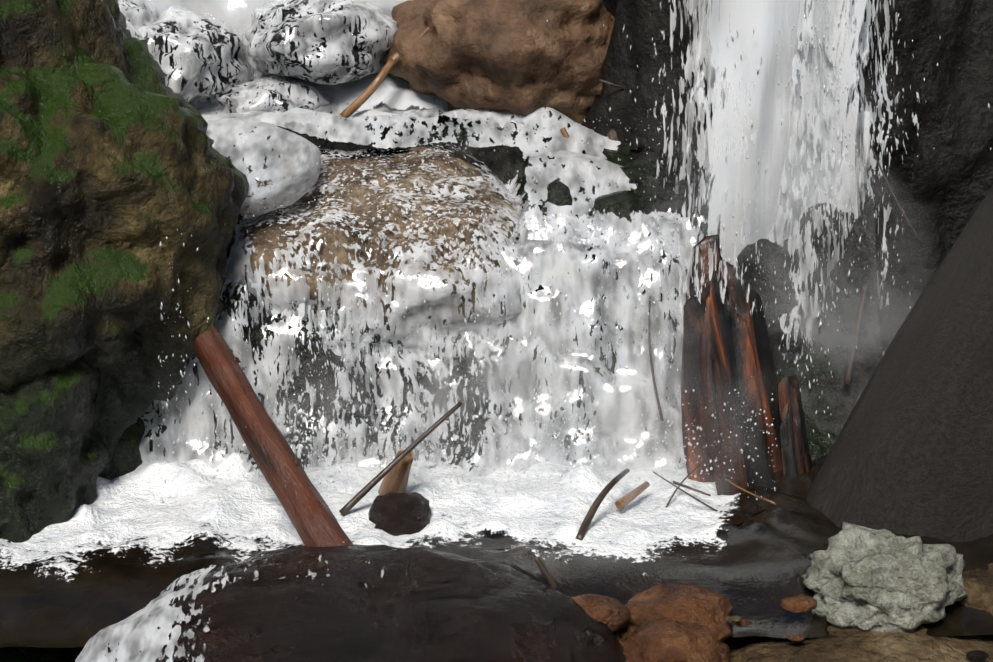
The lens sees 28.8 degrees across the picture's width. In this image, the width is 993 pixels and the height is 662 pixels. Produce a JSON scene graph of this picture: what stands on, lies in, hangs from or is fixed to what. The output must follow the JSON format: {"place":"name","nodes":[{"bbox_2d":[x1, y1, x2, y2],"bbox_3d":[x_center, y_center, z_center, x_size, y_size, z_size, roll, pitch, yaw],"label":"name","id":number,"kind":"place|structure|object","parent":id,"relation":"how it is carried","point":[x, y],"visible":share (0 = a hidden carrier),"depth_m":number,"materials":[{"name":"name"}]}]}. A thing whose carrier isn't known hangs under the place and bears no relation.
{"place":"outdoors","nodes":[
{"label":"outdoors","id":0,"kind":"place"},
{"bbox_2d":[0,357,150,542],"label":"mossy rock","id":1,"kind":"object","parent":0,"point":[54,456],"depth_m":7.22,"materials":[{"name":"stone"}]},
{"bbox_2d":[0,0,250,476],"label":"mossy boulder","id":2,"kind":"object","parent":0,"point":[116,167],"depth_m":7.22,"materials":[{"name":"brown stone"}]},
{"bbox_2d":[0,11,125,58],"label":"cliff top","id":3,"kind":"structure","parent":2,"relation":"on","point":[123,20],"depth_m":8.32,"materials":[{"name":"stone"}]},
{"bbox_2d":[226,224,239,274],"bbox_3d":[-1.221,-0.331,8.026,0.335,0.651,0.617,0,15,-2],"label":"rock","id":4,"kind":"object","parent":2,"relation":"attached to","point":[237,231],"depth_m":7.92,"materials":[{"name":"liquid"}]},
{"bbox_2d":[230,146,517,358],"bbox_3d":[-0.558,-0.251,8.552,1.512,1.018,1.543,0,15,-2],"label":"boulder","id":5,"kind":"object","parent":2,"relation":"attached to","point":[259,243],"depth_m":8.00,"materials":[{"name":"brown stone"}]},
{"bbox_2d":[227,140,525,367],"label":"water","id":6,"kind":"structure","parent":5,"relation":"on","point":[409,284],"depth_m":7.85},
{"bbox_2d":[206,118,320,218],"bbox_3d":[-1.114,-0.703,8.250,0.725,0.394,1.028,0,15,-2],"label":"rock","id":7,"kind":"object","parent":6,"relation":"on","point":[301,154],"visible":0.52,"depth_m":7.96,"materials":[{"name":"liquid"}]},
{"bbox_2d":[294,115,665,212],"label":"water droplets","id":8,"kind":"object","parent":5,"relation":"on","point":[386,181],"visible":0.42,"depth_m":8.11},
{"bbox_2d":[118,0,153,38],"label":"water spray","id":9,"kind":"object","parent":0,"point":[129,14],"depth_m":8.94,"materials":[{"name":"white liquid"}]},
{"bbox_2d":[118,0,161,39],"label":"rock","id":10,"kind":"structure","parent":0,"point":[138,21],"depth_m":8.88,"materials":[{"name":"white stone"}]},
{"bbox_2d":[138,6,254,106],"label":"rock","id":11,"kind":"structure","parent":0,"point":[183,19],"depth_m":8.88,"materials":[{"name":"white stone"}]},
{"bbox_2d":[251,0,390,78],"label":"rock","id":12,"kind":"object","parent":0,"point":[355,50],"depth_m":8.89,"materials":[{"name":"stone"}]},
{"bbox_2d":[91,544,626,661],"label":"boulder","id":13,"kind":"object","parent":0,"point":[434,605],"depth_m":6.32,"materials":[{"name":"black stone"}]},
{"bbox_2d":[75,539,578,661],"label":"water surface","id":14,"kind":"object","parent":13,"relation":"on","point":[150,636],"visible":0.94,"depth_m":6.33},
{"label":"shallow bed rock","id":15,"kind":"object","parent":13,"relation":"on","visible":0},
{"bbox_2d":[572,594,629,632],"bbox_3d":[0.316,0.968,6.589,0.278,0.146,0.203,0,15,-2],"label":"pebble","id":16,"kind":"object","parent":15,"relation":"on","point":[613,614],"visible":0.33,"depth_m":6.53,"materials":[{"name":"brown stone"}]},
{"bbox_2d":[0,452,992,647],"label":"water","id":17,"kind":"structure","parent":0,"point":[123,547],"depth_m":7.16,"materials":[{"name":"white liquid"}]},
{"bbox_2d":[193,327,352,546],"bbox_3d":[-0.882,0.399,7.327,0.154,0.152,1.342,-10,49,-33],"label":"log","id":18,"kind":"object","parent":17,"relation":"on","point":[311,516],"visible":0.71,"depth_m":7.23,"materials":[{"name":"brown wood"}]},
{"bbox_2d":[293,459,300,464],"bbox_3d":[-0.766,0.499,7.211,0.085,0.036,0.036,-25,-2,37],"label":"log knot","id":19,"kind":"object","parent":18,"relation":"attached to","point":[297,461],"visible":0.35,"depth_m":7.18,"materials":[{"name":"brown wood"}]},
{"bbox_2d":[378,450,412,494],"bbox_3d":[-0.388,0.565,7.545,0.099,0.241,0.099,-8,51,-27],"label":"tan chunk","id":20,"kind":"object","parent":17,"relation":"on","point":[392,482],"visible":0.69,"depth_m":7.50,"materials":[{"name":"brown wood"}]},
{"bbox_2d":[368,491,430,535],"bbox_3d":[-0.371,0.740,7.370,0.269,0.246,0.306,0,15,-2],"label":"rock","id":21,"kind":"object","parent":17,"relation":"on","point":[396,514],"visible":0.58,"depth_m":7.27,"materials":[{"name":"black stone"}]},
{"bbox_2d":[339,401,461,515],"bbox_3d":[-0.364,0.484,7.377,0.622,0.028,0.035,-43,25,-5],"label":"stick","id":22,"kind":"object","parent":17,"relation":"on","point":[361,494],"visible":1,"depth_m":7.37,"materials":[{"name":"brown wood"}]},
{"bbox_2d":[158,209,679,501],"bbox_3d":[-0.319,0.029,7.718,2.174,1.165,0.657,0,15,-2],"label":"spray","id":23,"kind":"object","parent":17,"relation":"on","point":[430,309],"visible":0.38,"depth_m":7.60,"materials":[{"name":"white liquid"}]},
{"bbox_2d":[144,362,793,515],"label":"mist","id":24,"kind":"object","parent":17,"relation":"on","point":[353,470],"visible":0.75,"depth_m":7.46,"materials":[{"name":"white liquid"}]},
{"bbox_2d":[213,302,729,487],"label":"mist","id":25,"kind":"object","parent":17,"relation":"on","point":[481,361],"visible":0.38,"depth_m":7.73,"materials":[{"name":"white liquid"}]},
{"bbox_2d":[168,366,777,509],"bbox_3d":[-0.100,0.356,7.531,2.406,0.582,0.505,0,15,-2],"label":"water spray","id":26,"kind":"object","parent":17,"relation":"on","point":[461,439],"visible":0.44,"depth_m":7.52,"materials":[{"name":"white liquid"}]},
{"bbox_2d":[534,556,557,589],"bbox_3d":[0.173,0.853,6.788,0.024,0.132,0.024,-30,2,26],"label":"stick","id":27,"kind":"object","parent":17,"relation":"on","point":[546,574],"visible":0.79,"depth_m":6.78,"materials":[{"name":"brown wood"}]},
{"bbox_2d":[576,468,629,540],"bbox_3d":[0.403,0.648,7.345,0.033,0.064,0.507,-4,25,30],"label":"stick","id":28,"kind":"object","parent":17,"relation":"on","point":[592,510],"visible":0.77,"depth_m":7.28,"materials":[{"name":"brown wood"}]},
{"bbox_2d":[615,481,649,509],"bbox_3d":[0.533,0.637,7.517,0.039,0.039,0.182,13,33,40],"label":"stick","id":29,"kind":"object","parent":17,"relation":"on","point":[620,504],"visible":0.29,"depth_m":7.49,"materials":[{"name":"brown wood"}]},
{"bbox_2d":[619,617,731,661],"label":"brown rock","id":30,"kind":"object","parent":17,"relation":"on","point":[668,639],"visible":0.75,"depth_m":6.41,"materials":[{"name":"brown stone"}]},
{"bbox_2d":[625,582,732,643],"bbox_3d":[0.618,0.996,6.685,0.417,0.205,0.382,0,15,-2],"label":"brown rock","id":31,"kind":"object","parent":17,"relation":"on","point":[691,603],"visible":0.58,"depth_m":6.61,"materials":[{"name":"brown stone"}]},
{"bbox_2d":[725,616,741,621],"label":"pebble","id":32,"kind":"object","parent":31,"relation":"on","point":[733,618],"visible":0.98,"depth_m":6.56,"materials":[{"name":"beige stone"}]},
{"bbox_2d":[665,464,700,506],"bbox_3d":[0.718,0.612,7.543,0.246,0.010,0.030,-51,35,-12],"label":"twig debris","id":33,"kind":"object","parent":17,"relation":"on","point":[676,489],"depth_m":7.55,"materials":[{"name":"wood"}]},
{"bbox_2d":[653,471,717,510],"bbox_3d":[0.739,0.627,7.437,0.325,0.010,0.018,32,15,-5],"label":"twig debris","id":34,"kind":"object","parent":17,"relation":"on","point":[703,503],"depth_m":7.43,"materials":[{"name":"brown wood"}]},
{"bbox_2d":[673,481,710,495],"bbox_3d":[0.761,0.615,7.525,0.168,0.012,0.012,19,23,31],"label":"stick","id":35,"kind":"object","parent":17,"relation":"on","point":[683,485],"depth_m":7.52,"materials":[{"name":"brown wood"}]},
{"bbox_2d":[681,234,782,495],"bbox_3d":[0.990,0.217,7.823,0.357,1.237,0.655,-2,10,43],"label":"rotten stump","id":36,"kind":"object","parent":17,"relation":"on","point":[740,335],"visible":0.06,"depth_m":7.64,"materials":[{"name":"brown wood"}]},
{"bbox_2d":[653,81,763,444],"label":"waterfall","id":37,"kind":"structure","parent":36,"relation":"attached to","point":[753,137],"depth_m":7.59,"materials":[{"name":"liquid"}]},
{"bbox_2d":[735,619,750,626],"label":"pebble","id":38,"kind":"object","parent":17,"relation":"on","point":[743,623],"visible":0.92,"depth_m":6.61,"materials":[{"name":"brown stone"}]},
{"bbox_2d":[725,479,775,504],"bbox_3d":[0.953,0.607,7.514,0.030,0.010,0.390,-9,20,-30],"label":"twig debris","id":39,"kind":"object","parent":17,"relation":"on","point":[762,498],"visible":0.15,"depth_m":7.44,"materials":[{"name":"brown wood"}]},
{"bbox_2d":[547,10,990,437],"bbox_3d":[1.167,-0.410,8.007,1.928,1.861,0.755,0,15,-2],"label":"spray","id":40,"kind":"object","parent":17,"relation":"on","point":[824,208],"visible":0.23,"depth_m":7.80,"materials":[{"name":"white liquid"}]},
{"bbox_2d":[778,375,812,476],"bbox_3d":[1.221,0.498,7.828,0.224,0.644,0.134,-13,8,-39],"label":"broken wood","id":41,"kind":"object","parent":17,"relation":"on","point":[796,458],"visible":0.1,"depth_m":7.78,"materials":[{"name":"brown wood"}]},
{"bbox_2d":[786,634,804,641],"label":"pebble","id":42,"kind":"object","parent":17,"relation":"on","point":[797,637],"visible":1,"depth_m":6.57,"materials":[{"name":"brown stone"}]},
{"bbox_2d":[780,594,817,612],"bbox_3d":[1.036,0.934,6.623,0.126,0.060,0.099,3,16,12],"label":"pebble","id":43,"kind":"object","parent":17,"relation":"on","point":[798,603],"visible":1,"depth_m":6.59,"materials":[{"name":"brown stone"}]},
{"bbox_2d":[806,185,992,541],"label":"rock slab","id":44,"kind":"object","parent":17,"relation":"on","point":[911,452],"visible":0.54,"depth_m":7.23,"materials":[{"name":"grey stone"}]},
{"bbox_2d":[142,0,874,472],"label":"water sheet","id":45,"kind":"object","parent":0,"point":[394,92],"visible":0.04,"depth_m":9.10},
{"bbox_2d":[139,109,874,477],"bbox_3d":[-0.437,-1.090,8.380,4.000,3.866,2.282,0,15,-2],"label":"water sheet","id":46,"kind":"object","parent":45,"relation":"attached to","point":[551,265],"depth_m":7.89,"materials":[{"name":"white liquid"}]},
{"bbox_2d":[560,127,569,144],"bbox_3d":[0.332,-0.827,8.645,0.033,0.176,0.032,-27,-2,36],"label":"chip","id":47,"kind":"object","parent":46,"relation":"on","point":[564,133],"visible":0.31,"depth_m":8.64,"materials":[{"name":"brown wood"}]},
{"bbox_2d":[648,273,663,420],"bbox_3d":[0.640,0.064,7.861,0.041,0.608,0.012,-2,-9,-8],"label":"stick","id":48,"kind":"object","parent":45,"relation":"attached to","point":[654,383],"depth_m":7.85,"materials":[{"name":"brown wood"}]},
{"bbox_2d":[635,0,928,355],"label":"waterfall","id":49,"kind":"structure","parent":45,"relation":"attached to","point":[689,69],"depth_m":8.19,"materials":[{"name":"liquid"}]},
{"bbox_2d":[679,0,883,264],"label":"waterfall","id":50,"kind":"structure","parent":49,"relation":"attached to","point":[767,20],"depth_m":7.92,"materials":[{"name":"white liquid"}]},
{"bbox_2d":[682,0,893,362],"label":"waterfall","id":51,"kind":"structure","parent":50,"relation":"attached to","point":[808,99],"depth_m":7.97,"materials":[{"name":"liquid"}]},
{"bbox_2d":[870,143,922,245],"bbox_3d":[1.649,-0.585,8.029,0.014,0.525,0.060,-26,4,26],"label":"stick","id":52,"kind":"object","parent":51,"relation":"attached to","point":[906,218],"depth_m":8.01,"materials":[{"name":"black wood"}]},
{"bbox_2d":[844,285,867,384],"bbox_3d":[1.473,0.015,7.900,0.028,0.415,0.028,11,1,35],"label":"stick","id":53,"kind":"object","parent":45,"relation":"on","point":[852,360],"depth_m":7.89,"materials":[{"name":"wood"}]},
{"bbox_2d":[141,101,881,471],"bbox_3d":[-0.439,-1.098,8.429,4.000,3.868,2.282,0,15,-2],"label":"rock ledge","id":54,"kind":"object","parent":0,"point":[501,163],"depth_m":7.99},
{"bbox_2d":[197,76,675,245],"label":"flowing water","id":55,"kind":"structure","parent":54,"relation":"on","point":[574,160],"depth_m":8.64,"materials":[{"name":"liquid"}]},
{"bbox_2d":[209,70,330,123],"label":"rock","id":56,"kind":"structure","parent":55,"relation":"on","point":[262,98],"depth_m":8.96,"materials":[{"name":"white stone"}]},
{"bbox_2d":[244,0,397,84],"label":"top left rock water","id":57,"kind":"structure","parent":55,"relation":"on","point":[335,42],"depth_m":8.87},
{"bbox_2d":[340,58,394,119],"bbox_3d":[-0.583,-1.109,8.858,0.352,0.042,0.079,-50,29,-6],"label":"branch","id":58,"kind":"object","parent":55,"relation":"on","point":[361,99],"visible":0.96,"depth_m":8.83,"materials":[{"name":"brown wood"}]},
{"bbox_2d":[606,130,618,140],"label":"pebble","id":59,"kind":"object","parent":55,"relation":"on","point":[611,134],"visible":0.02,"depth_m":8.70,"materials":[{"name":"brown stone"}]},
{"bbox_2d":[381,0,614,127],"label":"rock","id":60,"kind":"object","parent":54,"relation":"on","point":[525,58],"visible":0.67,"depth_m":8.69,"materials":[{"name":"brown stone"}]},
{"bbox_2d":[389,52,399,63],"bbox_3d":[-0.305,-1.368,8.907,0.443,0.044,0.072,-34,18,1],"label":"broken branch end","id":61,"kind":"object","parent":60,"relation":"attached to","point":[395,57],"visible":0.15,"depth_m":8.88,"materials":[{"name":"beige wood"}]},
{"bbox_2d":[418,26,428,36],"bbox_3d":[-0.357,-1.341,8.862,0.226,0.024,0.043,-44,12,10],"label":"twig","id":62,"kind":"object","parent":60,"relation":"attached to","point":[424,32],"visible":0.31,"depth_m":8.84,"materials":[{"name":"brown wood"}]},
{"bbox_2d":[636,67,934,434],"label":"mist","id":63,"kind":"structure","parent":0,"point":[836,322],"depth_m":7.78,"materials":[{"name":"white liquid"}]},
{"bbox_2d":[582,0,992,274],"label":"wall","id":64,"kind":"structure","parent":0,"point":[949,169],"depth_m":8.46,"materials":[{"name":"black stone"}]},
{"bbox_2d":[599,79,625,88],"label":"stick","id":65,"kind":"object","parent":64,"relation":"attached to","point":[610,83],"visible":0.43,"depth_m":8.61,"materials":[{"name":"wood"}]},
{"bbox_2d":[723,625,992,661],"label":"ledge rock","id":66,"kind":"object","parent":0,"point":[918,644],"visible":0.46,"depth_m":6.57,"materials":[{"name":"brown stone"}]},
{"bbox_2d":[801,521,967,632],"bbox_3d":[1.364,0.871,6.785,0.577,0.354,0.485,0,15,-2],"label":"limestone rock","id":67,"kind":"object","parent":66,"relation":"on","point":[865,578],"visible":1,"depth_m":6.64,"materials":[{"name":"grey stone"}]},
{"bbox_2d":[959,563,992,635],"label":"ledge rock","id":68,"kind":"object","parent":66,"relation":"on","point":[978,585],"visible":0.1,"depth_m":6.79,"materials":[{"name":"brown stone"}]},
{"bbox_2d":[966,650,988,660],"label":"pebble","id":69,"kind":"object","parent":66,"relation":"on","point":[978,655],"visible":1,"depth_m":6.48,"materials":[{"name":"black stone"}]},
{"bbox_2d":[877,265,937,356],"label":"wall","id":70,"kind":"structure","parent":0,"point":[922,275],"depth_m":8.37,"materials":[{"name":"grey stone"}]}
]}

